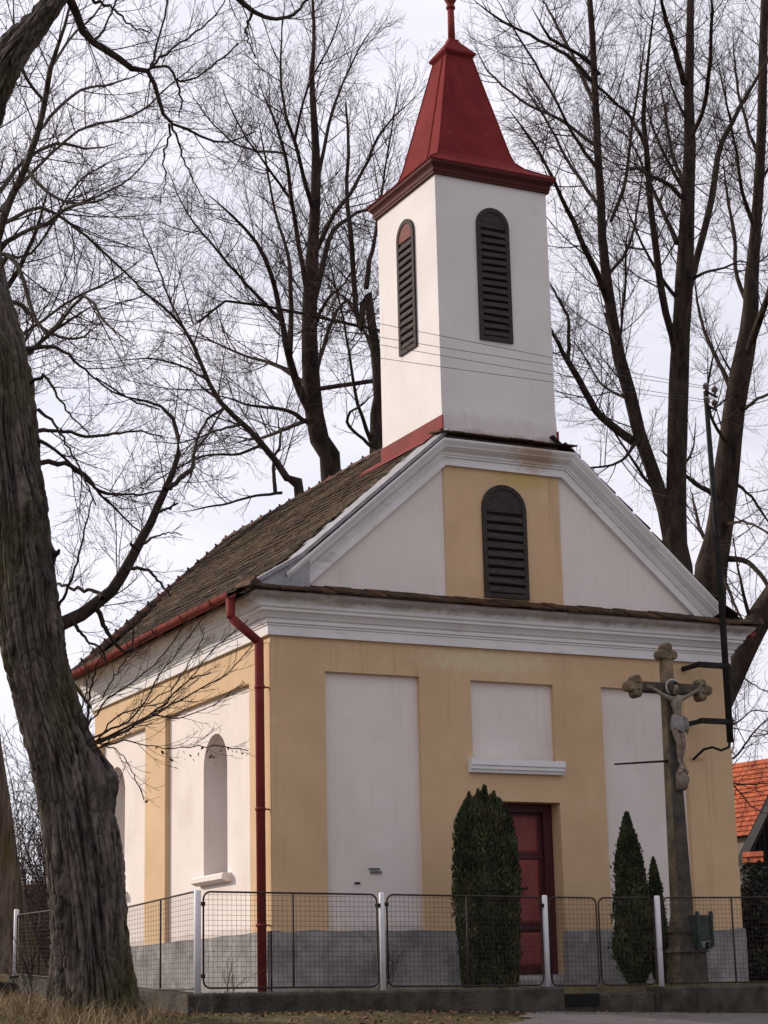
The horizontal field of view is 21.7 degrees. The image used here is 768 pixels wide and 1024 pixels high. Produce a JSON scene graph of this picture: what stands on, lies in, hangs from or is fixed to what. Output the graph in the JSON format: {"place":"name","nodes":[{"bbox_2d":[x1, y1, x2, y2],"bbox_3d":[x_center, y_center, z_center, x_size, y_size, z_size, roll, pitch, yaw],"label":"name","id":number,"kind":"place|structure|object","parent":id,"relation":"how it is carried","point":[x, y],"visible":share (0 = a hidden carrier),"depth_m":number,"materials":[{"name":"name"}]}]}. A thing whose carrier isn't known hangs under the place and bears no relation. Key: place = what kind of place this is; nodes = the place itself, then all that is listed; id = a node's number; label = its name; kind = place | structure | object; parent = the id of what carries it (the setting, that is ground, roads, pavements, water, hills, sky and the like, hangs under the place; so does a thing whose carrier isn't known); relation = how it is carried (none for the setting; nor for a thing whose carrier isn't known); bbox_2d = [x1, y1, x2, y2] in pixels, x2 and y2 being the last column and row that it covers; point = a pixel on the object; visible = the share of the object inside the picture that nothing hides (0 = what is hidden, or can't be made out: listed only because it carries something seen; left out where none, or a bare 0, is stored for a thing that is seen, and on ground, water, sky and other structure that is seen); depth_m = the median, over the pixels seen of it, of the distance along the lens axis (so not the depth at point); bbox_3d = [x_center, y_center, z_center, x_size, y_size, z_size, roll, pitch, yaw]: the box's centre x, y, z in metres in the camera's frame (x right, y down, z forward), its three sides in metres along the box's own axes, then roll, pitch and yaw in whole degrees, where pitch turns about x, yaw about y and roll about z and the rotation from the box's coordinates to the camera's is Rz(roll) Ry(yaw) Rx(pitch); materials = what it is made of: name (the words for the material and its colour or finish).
{"place":"outdoors","nodes":[
{"label":"outdoors","id":0,"kind":"place"},
{"bbox_2d":[0,885,757,1023],"bbox_3d":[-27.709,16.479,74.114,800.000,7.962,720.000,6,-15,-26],"label":"ground","id":1,"kind":"structure","parent":0,"point":[436,1016],"depth_m":18.42,"materials":[{"name":"soil"}]},
{"bbox_2d":[0,981,14,995],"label":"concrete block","id":2,"kind":"structure","parent":1,"relation":"on","point":[7,985],"depth_m":23.70,"materials":[{"name":"grey concrete"}]},
{"bbox_2d":[0,912,51,1005],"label":"bare shrub","id":3,"kind":"object","parent":1,"relation":"on","point":[32,969],"visible":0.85,"depth_m":15.16,"materials":[{"name":"plant"}]},
{"bbox_2d":[0,16,151,405],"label":"bare tree","id":4,"kind":"object","parent":1,"relation":"on","point":[14,276],"visible":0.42,"depth_m":33.18,"materials":[{"name":"brown plant"}]},
{"bbox_2d":[0,994,187,1014],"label":"fallen leaves","id":5,"kind":"object","parent":1,"relation":"on","point":[45,998],"visible":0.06,"depth_m":21.16,"materials":[{"name":"brown plant"}]},
{"bbox_2d":[0,984,214,1023],"bbox_3d":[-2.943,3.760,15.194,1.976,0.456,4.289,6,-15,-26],"label":"dry grass","id":6,"kind":"structure","parent":1,"relation":"on","point":[110,1018],"depth_m":14.07,"materials":[{"name":"plant"}]},
{"bbox_2d":[0,0,268,978],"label":"bare tree","id":7,"kind":"object","parent":1,"relation":"on","point":[12,896],"visible":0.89,"depth_m":32.76,"materials":[{"name":"brown plant"}]},
{"bbox_2d":[0,0,342,1018],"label":"lime tree","id":8,"kind":"object","parent":1,"relation":"on","point":[74,776],"visible":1,"depth_m":14.85,"materials":[{"name":"brown plant"}]},
{"bbox_2d":[73,182,327,522],"bbox_3d":[-3.004,0.985,32.533,4.637,14.166,4.388,6,-15,-26],"label":"bare tree","id":9,"kind":"object","parent":1,"relation":"on","point":[296,483],"visible":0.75,"depth_m":32.95,"materials":[{"name":"brown plant"}]},
{"bbox_2d":[214,953,270,992],"bbox_3d":[-1.440,4.691,20.285,0.641,0.470,0.430,-5,-14,16],"label":"bare shrub","id":10,"kind":"object","parent":1,"relation":"on","point":[229,979],"visible":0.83,"depth_m":20.33,"materials":[{"name":"brown plant"}]},
{"bbox_2d":[0,995,525,1023],"bbox_3d":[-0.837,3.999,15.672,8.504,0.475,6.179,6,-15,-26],"label":"grass","id":11,"kind":"structure","parent":1,"relation":"on","point":[278,1015],"depth_m":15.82,"materials":[{"name":"brown plant"}]},
{"bbox_2d":[254,37,417,453],"bbox_3d":[-0.335,-0.246,35.314,3.900,17.839,5.301,6,-15,-26],"label":"bare tree","id":12,"kind":"object","parent":1,"relation":"on","point":[374,434],"visible":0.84,"depth_m":35.93,"materials":[{"name":"brown plant"}]},
{"bbox_2d":[129,0,562,481],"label":"bare tree","id":13,"kind":"object","parent":1,"relation":"on","point":[325,448],"visible":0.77,"depth_m":39.23,"materials":[{"name":"brown plant"}]},
{"bbox_2d":[0,711,749,967],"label":"thicket","id":14,"kind":"object","parent":1,"relation":"on","point":[38,884],"visible":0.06,"depth_m":44.12,"materials":[{"name":"brown plant"}]},
{"bbox_2d":[1,1008,765,1023],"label":"fallen leaves","id":15,"kind":"object","parent":1,"relation":"on","point":[345,1012],"visible":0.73,"depth_m":18.30,"materials":[{"name":"brown plant"}]},
{"bbox_2d":[8,977,767,1015],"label":"boundary wall","id":16,"kind":"structure","parent":1,"relation":"on","point":[725,999],"depth_m":19.98,"materials":[{"name":"concrete"}]},
{"bbox_2d":[10,890,767,993],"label":"wire fence","id":17,"kind":"object","parent":16,"relation":"on","point":[381,905],"visible":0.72,"depth_m":19.84,"materials":[{"name":"grey metal"}]},
{"bbox_2d":[548,896,664,986],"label":"garden gate","id":18,"kind":"structure","parent":17,"relation":"attached to","point":[658,960],"depth_m":20.91,"materials":[{"name":"grey metal"}]},
{"bbox_2d":[363,933,413,989],"bbox_3d":[0.074,4.764,21.262,0.577,0.732,0.550,-12,-18,38],"label":"bare shrub","id":19,"kind":"object","parent":1,"relation":"on","point":[390,974],"visible":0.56,"depth_m":21.24,"materials":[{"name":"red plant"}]},
{"bbox_2d":[71,0,763,992],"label":"chapel","id":20,"kind":"structure","parent":1,"relation":"on","point":[457,588],"depth_m":23.93,"materials":[{"name":"paint"}]},
{"bbox_2d":[191,872,231,886],"label":"window sill","id":21,"kind":"structure","parent":20,"relation":"in","point":[222,877],"depth_m":23.21,"materials":[{"name":"white paint"}]},
{"bbox_2d":[481,485,529,600],"bbox_3d":[1.456,0.354,24.018,0.610,1.400,0.034,6,-15,-26],"label":"louvre window","id":22,"kind":"structure","parent":20,"relation":"in","point":[503,510],"depth_m":24.00,"materials":[{"name":"brown wood"}]},
{"bbox_2d":[505,803,557,974],"bbox_3d":[1.452,4.377,23.289,1.200,1.990,0.165,6,-15,-26],"label":"door","id":23,"kind":"structure","parent":20,"relation":"in","point":[533,826],"depth_m":23.47,"materials":[{"name":"red wood"}]},
{"bbox_2d":[681,382,733,759],"bbox_3d":[4.012,0.671,24.926,0.704,4.803,0.426,0,-14,-6],"label":"service mast","id":24,"kind":"object","parent":20,"relation":"attached to","point":[728,720],"visible":0.99,"depth_m":24.75,"materials":[{"name":"metal"}]},
{"bbox_2d":[1,254,700,385],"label":"power line","id":25,"kind":"object","parent":24,"relation":"attached to","point":[340,316],"visible":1,"depth_m":23.14,"materials":[{"name":"metal"}]},
{"bbox_2d":[8,285,703,399],"bbox_3d":[-5.396,-2.731,20.943,21.016,0.890,0.007,5,-15,-25],"label":"power line","id":26,"kind":"object","parent":24,"relation":"attached to","point":[346,339],"visible":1,"depth_m":23.19,"materials":[{"name":"metal"}]},
{"bbox_2d":[18,313,701,401],"bbox_3d":[-5.571,-2.341,20.528,22.168,0.172,0.007,6,-16,-27],"label":"power line","id":27,"kind":"object","parent":24,"relation":"attached to","point":[351,354],"visible":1,"depth_m":23.17,"materials":[{"name":"metal"}]},
{"bbox_2d":[10,283,711,389],"bbox_3d":[-5.607,-2.703,20.435,22.447,0.197,0.007,6,-16,-28],"label":"power line","id":28,"kind":"object","parent":24,"relation":"attached to","point":[342,331],"visible":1,"depth_m":23.13,"materials":[{"name":"metal"}]},
{"bbox_2d":[449,784,523,987],"bbox_3d":[1.113,4.116,21.676,0.799,2.337,0.703,6,-15,-26],"label":"conifer bush","id":29,"kind":"object","parent":1,"relation":"on","point":[485,858],"visible":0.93,"depth_m":21.49,"materials":[{"name":"green plant"}]},
{"bbox_2d":[426,0,767,573],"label":"bare tree","id":30,"kind":"object","parent":1,"relation":"on","point":[669,500],"visible":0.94,"depth_m":37.76,"materials":[{"name":"brown plant"}]},
{"bbox_2d":[607,810,654,985],"bbox_3d":[2.777,4.397,22.447,0.563,2.088,0.538,6,-15,-26],"label":"conifer bush","id":31,"kind":"object","parent":1,"relation":"on","point":[629,869],"visible":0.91,"depth_m":22.31,"materials":[{"name":"green plant"}]},
{"bbox_2d":[648,856,668,984],"bbox_3d":[3.090,4.685,22.604,0.306,1.590,0.290,6,-15,-26],"label":"conifer bush","id":32,"kind":"object","parent":1,"relation":"on","point":[655,881],"visible":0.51,"depth_m":22.64,"materials":[{"name":"green plant"}]},
{"bbox_2d":[614,642,714,984],"bbox_3d":[3.255,3.454,22.708,1.373,4.022,0.500,6,-15,-26],"label":"wayside crucifix","id":33,"kind":"object","parent":1,"relation":"on","point":[668,688],"visible":1,"depth_m":22.73,"materials":[{"name":"stone"}]},
{"bbox_2d":[632,0,767,689],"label":"bare tree","id":34,"kind":"object","parent":1,"relation":"on","point":[730,433],"visible":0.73,"depth_m":41.80,"materials":[{"name":"brown plant"}]},
{"bbox_2d":[693,440,767,828],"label":"bare tree","id":35,"kind":"object","parent":1,"relation":"on","point":[742,657],"visible":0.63,"depth_m":33.80,"materials":[{"name":"brown plant"}]},
{"bbox_2d":[732,758,767,909],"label":"house","id":36,"kind":"structure","parent":1,"relation":"on","point":[748,821],"depth_m":53.73,"materials":[{"name":"orange tile"}]},
{"bbox_2d":[738,795,767,948],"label":"barn","id":37,"kind":"structure","parent":1,"relation":"on","point":[754,849],"depth_m":40.24,"materials":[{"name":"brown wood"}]},
{"bbox_2d":[739,858,767,983],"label":"evergreen shrub","id":38,"kind":"object","parent":1,"relation":"on","point":[753,890],"visible":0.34,"depth_m":27.01,"materials":[{"name":"green plant"}]},
{"bbox_2d":[748,920,767,983],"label":"evergreen shrub","id":39,"kind":"object","parent":1,"relation":"on","point":[764,958],"visible":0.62,"depth_m":25.98,"materials":[{"name":"green plant"}]},
{"bbox_2d":[0,0,767,883],"label":"sky","id":40,"kind":"structure","parent":0,"point":[427,20],"materials":[{"name":"white"}]},
{"bbox_2d":[201,983,767,992],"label":"grass","id":41,"kind":"structure","parent":0,"point":[666,984],"depth_m":21.16,"materials":[{"name":"brown plant"}]},
{"bbox_2d":[507,1012,767,1023],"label":"road","id":42,"kind":"structure","parent":0,"point":[632,1018],"depth_m":19.72,"materials":[{"name":"grey asphalt"}]}
]}

